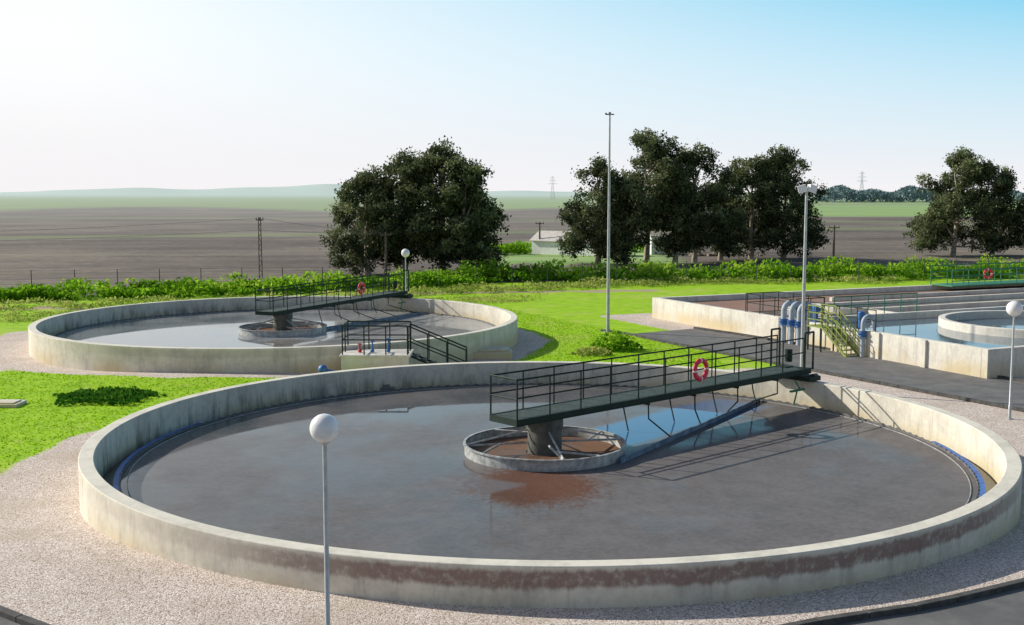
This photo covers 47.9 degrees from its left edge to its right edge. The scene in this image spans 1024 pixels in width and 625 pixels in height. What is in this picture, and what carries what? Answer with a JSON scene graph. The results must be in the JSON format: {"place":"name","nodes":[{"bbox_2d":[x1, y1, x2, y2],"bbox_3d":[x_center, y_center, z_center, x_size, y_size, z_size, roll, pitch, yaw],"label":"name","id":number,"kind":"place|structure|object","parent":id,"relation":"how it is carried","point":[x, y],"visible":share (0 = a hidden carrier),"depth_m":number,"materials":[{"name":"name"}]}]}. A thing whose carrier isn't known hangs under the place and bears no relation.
{"place":"outdoors","nodes":[
{"label":"outdoors","id":0,"kind":"place"},
{"bbox_2d":[0,305,724,472],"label":"grass","id":1,"kind":"structure","parent":0,"point":[163,390],"depth_m":48.14,"materials":[{"name":"green plant"}]},
{"bbox_2d":[0,184,1023,624],"bbox_3d":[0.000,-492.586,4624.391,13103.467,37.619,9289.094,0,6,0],"label":"ground","id":2,"kind":"structure","parent":0,"point":[62,562],"depth_m":54.96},
{"bbox_2d":[0,399,26,407],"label":"manhole slab","id":3,"kind":"structure","parent":2,"relation":"on","point":[10,403],"depth_m":43.54,"materials":[{"name":"concrete"}]},
{"bbox_2d":[52,385,166,406],"bbox_3d":[-15.889,3.208,45.249,4.575,0.442,3.568,0,6,0],"label":"ground cover plant","id":4,"kind":"object","parent":2,"relation":"on","point":[100,395],"visible":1,"depth_m":44.83,"materials":[{"name":"green plant"}]},
{"bbox_2d":[0,267,485,301],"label":"hedge","id":5,"kind":"object","parent":2,"relation":"on","point":[187,288],"visible":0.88,"depth_m":90.73,"materials":[{"name":"green plant"}]},
{"bbox_2d":[256,217,262,277],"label":"utility pole","id":6,"kind":"object","parent":2,"relation":"on","point":[259,218],"visible":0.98,"depth_m":107.89,"materials":[{"name":"brown wood"}]},
{"bbox_2d":[13,218,255,230],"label":"overhead cable","id":7,"kind":"object","parent":6,"relation":"attached to","point":[132,225],"visible":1,"depth_m":106.85,"materials":[{"name":"black metal"}]},
{"bbox_2d":[0,292,544,323],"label":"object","id":8,"kind":"object","parent":2,"relation":"on","point":[467,298],"visible":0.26,"depth_m":83.66,"materials":[{"name":"green plant"}]},
{"bbox_2d":[28,296,517,372],"bbox_3d":[-12.500,1.185,62.868,25.600,1.900,25.600,0,6,0],"label":"settling tank","id":9,"kind":"object","parent":2,"relation":"on","point":[46,346],"visible":0.62,"depth_m":54.18,"materials":[{"name":"concrete"}]},
{"bbox_2d":[55,310,493,347],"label":"water","id":10,"kind":"structure","parent":9,"relation":"in","point":[213,330],"depth_m":63.46,"materials":[{"name":"grey liquid"}]},
{"bbox_2d":[238,269,423,336],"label":"scraper bridge","id":11,"kind":"structure","parent":9,"relation":"on","point":[282,324],"depth_m":64.50,"materials":[{"name":"grey paint"}]},
{"bbox_2d":[358,282,364,294],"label":"lifebuoy","id":12,"kind":"object","parent":11,"relation":"hanging from","point":[359,285],"visible":1,"depth_m":68.62,"materials":[{"name":"white paint"}]},
{"bbox_2d":[310,414,338,624],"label":"street lamp","id":13,"kind":"object","parent":2,"relation":"on","point":[324,429],"visible":1,"depth_m":18.32,"materials":[{"name":"metal"}]},
{"bbox_2d":[318,365,333,372],"bbox_3d":[-7.864,2.500,48.727,0.672,0.600,0.392,0,6,0],"label":"hydrant","id":14,"kind":"object","parent":2,"relation":"on","point":[322,368],"visible":0.61,"depth_m":48.58,"materials":[{"name":"blue metal"}]},
{"bbox_2d":[319,164,410,275],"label":"eucalyptus tree","id":15,"kind":"object","parent":2,"relation":"on","point":[358,186],"visible":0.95,"depth_m":108.76,"materials":[{"name":"green plant"}]},
{"bbox_2d":[380,232,391,276],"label":"utility pole","id":16,"kind":"object","parent":2,"relation":"on","point":[386,264],"visible":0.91,"depth_m":105.89,"materials":[{"name":"brown wood"}]},
{"bbox_2d":[263,218,372,231],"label":"overhead cable","id":17,"kind":"object","parent":16,"relation":"attached to","point":[318,226],"visible":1,"depth_m":106.79,"materials":[{"name":"black metal"}]},
{"bbox_2d":[346,146,449,273],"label":"eucalyptus tree","id":18,"kind":"object","parent":2,"relation":"on","point":[399,167],"visible":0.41,"depth_m":110.82,"materials":[{"name":"green plant"}]},
{"bbox_2d":[339,321,466,369],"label":"valve platform","id":19,"kind":"structure","parent":2,"relation":"on","point":[359,358],"depth_m":49.87,"materials":[{"name":"concrete"}]},
{"bbox_2d":[401,249,409,294],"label":"street lamp","id":20,"kind":"object","parent":2,"relation":"on","point":[405,253],"visible":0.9,"depth_m":76.69,"materials":[{"name":"metal"}]},
{"bbox_2d":[388,135,500,270],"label":"eucalyptus tree","id":21,"kind":"object","parent":2,"relation":"on","point":[423,191],"visible":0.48,"depth_m":109.23,"materials":[{"name":"green plant"}]},
{"bbox_2d":[0,273,904,310],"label":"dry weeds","id":22,"kind":"object","parent":2,"relation":"on","point":[486,288],"visible":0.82,"depth_m":94.30,"materials":[{"name":"green plant"}]},
{"bbox_2d":[413,158,511,274],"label":"eucalyptus tree","id":23,"kind":"object","parent":2,"relation":"on","point":[453,190],"visible":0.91,"depth_m":108.09,"materials":[{"name":"green plant"}]},
{"bbox_2d":[473,346,511,359],"bbox_3d":[-1.300,1.983,56.517,2.600,0.480,1.500,0,6,0],"label":"concrete cover","id":24,"kind":"object","parent":2,"relation":"on","point":[499,352],"visible":0.62,"depth_m":55.79,"materials":[{"name":"grey concrete"}]},
{"bbox_2d":[0,578,1023,624],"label":"kerb","id":25,"kind":"structure","parent":2,"relation":"on","point":[13,616],"depth_m":20.75,"materials":[{"name":"concrete"}]},
{"bbox_2d":[0,258,1023,293],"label":"wire fence","id":26,"kind":"object","parent":2,"relation":"on","point":[651,264],"visible":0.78,"depth_m":99.87,"materials":[{"name":"metal"}]},
{"bbox_2d":[535,222,543,238],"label":"utility pole","id":27,"kind":"object","parent":2,"relation":"on","point":[539,223],"visible":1,"depth_m":149.61,"materials":[{"name":"brown wood"}]},
{"bbox_2d":[78,361,1021,607],"bbox_3d":[0.960,4.237,33.828,25.600,1.900,25.600,0,6,0],"label":"settling tank","id":28,"kind":"object","parent":2,"relation":"on","point":[983,518],"visible":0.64,"depth_m":23.74,"materials":[{"name":"concrete"}]},
{"bbox_2d":[120,385,977,559],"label":"water","id":29,"kind":"structure","parent":28,"relation":"in","point":[405,475],"depth_m":30.43,"materials":[{"name":"grey liquid"}]},
{"bbox_2d":[381,384,394,389],"bbox_3d":[-5.041,2.889,44.747,0.932,0.200,0.300,0,6,0],"label":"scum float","id":30,"kind":"object","parent":29,"relation":"on","point":[386,387],"visible":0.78,"depth_m":44.61,"materials":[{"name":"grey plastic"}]},
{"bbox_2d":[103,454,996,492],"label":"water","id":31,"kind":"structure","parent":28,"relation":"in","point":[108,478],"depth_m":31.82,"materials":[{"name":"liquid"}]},
{"bbox_2d":[463,327,820,471],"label":"scraper bridge","id":32,"kind":"structure","parent":28,"relation":"on","point":[543,436],"depth_m":34.65,"materials":[{"name":"grey paint"}]},
{"bbox_2d":[693,358,708,381],"bbox_3d":[6.112,1.852,37.289,0.770,0.770,0.128,-5,8,-42],"label":"lifebuoy","id":33,"kind":"object","parent":32,"relation":"hanging from","point":[697,377],"visible":1,"depth_m":37.21,"materials":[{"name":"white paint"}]},
{"bbox_2d":[529,230,595,255],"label":"farm shed","id":34,"kind":"structure","parent":2,"relation":"on","point":[545,243],"depth_m":149.25,"materials":[{"name":"white paint"}]},
{"bbox_2d":[490,240,643,253],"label":"field scrub","id":35,"kind":"object","parent":2,"relation":"on","point":[518,247],"visible":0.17,"depth_m":149.23,"materials":[{"name":"green plant"}]},
{"bbox_2d":[570,346,612,356],"bbox_3d":[3.969,1.939,57.456,2.183,0.508,1.661,0,6,0],"label":"shrub","id":36,"kind":"object","parent":2,"relation":"on","point":[594,350],"visible":1,"depth_m":57.25,"materials":[{"name":"green plant"}]},
{"bbox_2d":[552,152,640,263],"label":"eucalyptus tree","id":37,"kind":"object","parent":2,"relation":"on","point":[579,216],"visible":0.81,"depth_m":127.07,"materials":[{"name":"green plant"}]},
{"bbox_2d":[604,112,613,332],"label":"mast","id":38,"kind":"object","parent":2,"relation":"on","point":[608,274],"visible":0.95,"depth_m":66.08,"materials":[{"name":"metal"}]},
{"bbox_2d":[589,329,642,351],"bbox_3d":[5.374,1.408,59.309,2.824,1.212,2.358,0,6,0],"label":"shrub","id":39,"kind":"object","parent":2,"relation":"on","point":[616,340],"visible":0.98,"depth_m":58.83,"materials":[{"name":"green plant"}]},
{"bbox_2d":[589,177,664,264],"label":"eucalyptus tree","id":40,"kind":"object","parent":2,"relation":"on","point":[625,246],"visible":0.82,"depth_m":125.92,"materials":[{"name":"green plant"}]},
{"bbox_2d":[610,127,695,262],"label":"eucalyptus tree","id":41,"kind":"object","parent":2,"relation":"on","point":[653,159],"visible":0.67,"depth_m":128.03,"materials":[{"name":"green plant"}]},
{"bbox_2d":[650,235,663,254],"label":"farm shed","id":42,"kind":"structure","parent":2,"relation":"on","point":[652,250],"depth_m":148.45,"materials":[{"name":"white paint"}]},
{"bbox_2d":[648,179,711,263],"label":"eucalyptus tree","id":43,"kind":"object","parent":2,"relation":"on","point":[665,239],"visible":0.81,"depth_m":127.88,"materials":[{"name":"green plant"}]},
{"bbox_2d":[655,141,740,262],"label":"eucalyptus tree","id":44,"kind":"object","parent":2,"relation":"on","point":[716,232],"visible":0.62,"depth_m":129.69,"materials":[{"name":"green plant"}]},
{"bbox_2d":[696,172,754,260],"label":"eucalyptus tree","id":45,"kind":"object","parent":2,"relation":"on","point":[736,212],"visible":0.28,"depth_m":134.05,"materials":[{"name":"green plant"}]},
{"bbox_2d":[688,252,762,255],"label":"rubble pile","id":46,"kind":"object","parent":2,"relation":"on","point":[714,254],"visible":0.47,"depth_m":145.53,"materials":[{"name":"stone"}]},
{"bbox_2d":[448,253,1023,282],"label":"hedge","id":47,"kind":"object","parent":2,"relation":"on","point":[643,270],"visible":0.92,"depth_m":105.32,"materials":[{"name":"green plant"}]},
{"bbox_2d":[725,152,802,258],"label":"eucalyptus tree","id":48,"kind":"object","parent":2,"relation":"on","point":[756,163],"visible":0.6,"depth_m":137.01,"materials":[{"name":"green plant"}]},
{"bbox_2d":[744,143,831,258],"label":"eucalyptus tree","id":49,"kind":"object","parent":2,"relation":"on","point":[785,157],"visible":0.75,"depth_m":136.98,"materials":[{"name":"green plant"}]},
{"bbox_2d":[797,184,817,366],"bbox_3d":[11.850,-0.983,46.708,0.824,8.391,0.477,0,6,0],"label":"floodlight pole","id":50,"kind":"object","parent":2,"relation":"on","point":[812,188],"visible":0.93,"depth_m":46.59,"materials":[{"name":"metal"}]},
{"bbox_2d":[600,329,1023,411],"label":"kerb","id":51,"kind":"structure","parent":2,"relation":"on","point":[993,404],"depth_m":49.35,"materials":[{"name":"concrete"}]},
{"bbox_2d":[806,304,859,356],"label":"basin stairs","id":52,"kind":"structure","parent":2,"relation":"on","point":[821,326],"depth_m":57.63,"materials":[{"name":"yellow metal"}]},
{"bbox_2d":[829,225,839,260],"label":"utility pole","id":53,"kind":"object","parent":2,"relation":"on","point":[833,249],"visible":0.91,"depth_m":119.78,"materials":[{"name":"brown wood"}]},
{"bbox_2d":[652,284,1023,378],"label":"treatment basin","id":54,"kind":"object","parent":2,"relation":"on","point":[982,362],"visible":0.69,"depth_m":65.17,"materials":[{"name":"concrete"}]},
{"bbox_2d":[747,291,778,311],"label":"guard railing","id":55,"kind":"object","parent":54,"relation":"on","point":[763,299],"visible":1,"depth_m":65.86,"materials":[{"name":"black metal"}]},
{"bbox_2d":[779,300,798,342],"bbox_3d":[14.961,0.465,62.072,1.357,2.298,0.474,-3,7,-25],"label":"sludge pipe","id":56,"kind":"object","parent":54,"relation":"attached to","point":[783,318],"visible":0.66,"depth_m":61.80,"materials":[{"name":"silver metal"}]},
{"bbox_2d":[787,301,807,343],"bbox_3d":[15.237,0.527,61.486,1.357,2.298,0.474,-3,7,-25],"label":"sludge pipe","id":57,"kind":"object","parent":54,"relation":"attached to","point":[791,320],"visible":0.68,"depth_m":61.21,"materials":[{"name":"silver metal"}]},
{"bbox_2d":[779,292,823,316],"bbox_3d":[16.185,-0.494,64.603,0.052,1.077,3.947,-3,7,-25],"label":"guard railing","id":58,"kind":"object","parent":54,"relation":"on","point":[800,294],"visible":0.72,"depth_m":64.78,"materials":[{"name":"metal"}]},
{"bbox_2d":[795,302,812,345],"bbox_3d":[15.513,0.588,60.901,1.357,2.298,0.474,-3,7,-25],"label":"sludge pipe","id":59,"kind":"object","parent":54,"relation":"attached to","point":[798,325],"visible":0.62,"depth_m":60.66,"materials":[{"name":"silver metal"}]},
{"bbox_2d":[796,297,824,317],"bbox_3d":[16.175,-0.263,62.402,1.945,1.077,0.052,-3,7,-25],"label":"guard railing","id":60,"kind":"object","parent":54,"relation":"on","point":[810,302],"visible":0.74,"depth_m":62.37,"materials":[{"name":"metal"}]},
{"bbox_2d":[745,293,876,331],"bbox_3d":[15.485,-0.085,60.706,0.052,1.077,10.445,-3,7,-25],"label":"guard railing","id":61,"kind":"object","parent":54,"relation":"on","point":[814,311],"visible":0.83,"depth_m":59.94,"materials":[{"name":"metal"}]},
{"bbox_2d":[812,305,820,321],"bbox_3d":[15.928,0.051,60.239,0.445,0.905,0.340,0,6,0],"label":"pump motor","id":62,"kind":"object","parent":54,"relation":"on","point":[818,309],"visible":0.66,"depth_m":60.13,"materials":[{"name":"blue paint"}]},
{"bbox_2d":[690,286,1023,311],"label":"water","id":63,"kind":"structure","parent":54,"relation":"in","point":[738,304],"depth_m":75.93,"materials":[{"name":"grey liquid"}]},
{"bbox_2d":[858,311,866,328],"bbox_3d":[17.373,0.373,57.178,0.445,0.905,0.340,0,6,0],"label":"pump motor","id":64,"kind":"object","parent":54,"relation":"on","point":[861,314],"visible":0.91,"depth_m":57.06,"materials":[{"name":"blue paint"}]},
{"bbox_2d":[858,314,877,356],"bbox_3d":[17.482,1.129,56.668,1.154,2.109,0.348,-3,7,-25],"label":"sludge pipe","id":65,"kind":"object","parent":54,"relation":"attached to","point":[862,333],"visible":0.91,"depth_m":56.49,"materials":[{"name":"grey metal"}]},
{"bbox_2d":[833,293,917,315],"bbox_3d":[20.410,-0.471,64.546,6.055,1.084,0.066,-3,7,-25],"label":"guard railing","id":66,"kind":"object","parent":54,"relation":"on","point":[884,303],"visible":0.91,"depth_m":64.52,"materials":[{"name":"metal"}]},
{"bbox_2d":[755,298,1023,317],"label":"water","id":67,"kind":"structure","parent":54,"relation":"in","point":[777,313],"depth_m":73.45,"materials":[{"name":"blue liquid"}]},
{"bbox_2d":[930,262,1023,284],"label":"guard railing","id":68,"kind":"object","parent":54,"relation":"on","point":[947,277],"visible":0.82,"depth_m":85.66,"materials":[{"name":"metal"}]},
{"bbox_2d":[932,280,1023,286],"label":"walkway slab","id":69,"kind":"structure","parent":54,"relation":"on","point":[981,283],"depth_m":84.16,"materials":[{"name":"green paint"}]},
{"bbox_2d":[951,267,1023,286],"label":"guard railing","id":70,"kind":"object","parent":69,"relation":"on","point":[1000,279],"visible":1,"depth_m":83.56,"materials":[{"name":"metal"}]},
{"bbox_2d":[983,269,992,278],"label":"lifebuoy","id":71,"kind":"object","parent":70,"relation":"hanging from","point":[985,276],"visible":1,"depth_m":83.46,"materials":[{"name":"white paint"}]},
{"bbox_2d":[693,327,1023,382],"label":"kerb","id":72,"kind":"structure","parent":2,"relation":"on","point":[827,348],"depth_m":63.34,"materials":[{"name":"concrete"}]},
{"bbox_2d":[815,184,1023,201],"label":"distant woodland","id":73,"kind":"object","parent":2,"relation":"on","point":[909,193],"visible":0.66,"depth_m":864.40,"materials":[{"name":"green plant"}]},
{"bbox_2d":[901,144,1005,255],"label":"eucalyptus tree","id":74,"kind":"object","parent":2,"relation":"on","point":[935,229],"visible":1,"depth_m":143.17,"materials":[{"name":"green plant"}]},
{"bbox_2d":[962,162,1023,255],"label":"eucalyptus tree","id":75,"kind":"object","parent":2,"relation":"on","point":[1005,185],"visible":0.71,"depth_m":144.11,"materials":[{"name":"green plant"}]},
{"bbox_2d":[1006,301,1022,419],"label":"street lamp","id":76,"kind":"object","parent":2,"relation":"on","point":[1014,309],"visible":1,"depth_m":40.86,"materials":[{"name":"metal"}]},
{"bbox_2d":[1007,188,1023,249],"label":"eucalyptus tree","id":77,"kind":"object","parent":2,"relation":"on","point":[1021,227],"visible":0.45,"depth_m":144.90,"materials":[{"name":"green plant"}]},
{"bbox_2d":[0,587,1023,624],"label":"service road","id":78,"kind":"structure","parent":0,"point":[1005,608],"depth_m":20.70,"materials":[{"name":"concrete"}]},
{"bbox_2d":[0,0,1023,191],"label":"sky","id":79,"kind":"structure","parent":0,"point":[95,94],"materials":[{"name":"blue"}]},
{"bbox_2d":[634,329,1023,407],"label":"road","id":80,"kind":"structure","parent":0,"point":[995,390],"depth_m":52.79,"materials":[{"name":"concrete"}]},
{"bbox_2d":[858,171,864,190],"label":"transmission tower","id":81,"kind":"structure","parent":0,"point":[861,180],"depth_m":1092.49,"materials":[{"name":"metal"}]},
{"bbox_2d":[833,317,1023,347],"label":"water","id":82,"kind":"structure","parent":0,"point":[928,328],"depth_m":60.40,"materials":[{"name":"blue liquid"}]}
]}

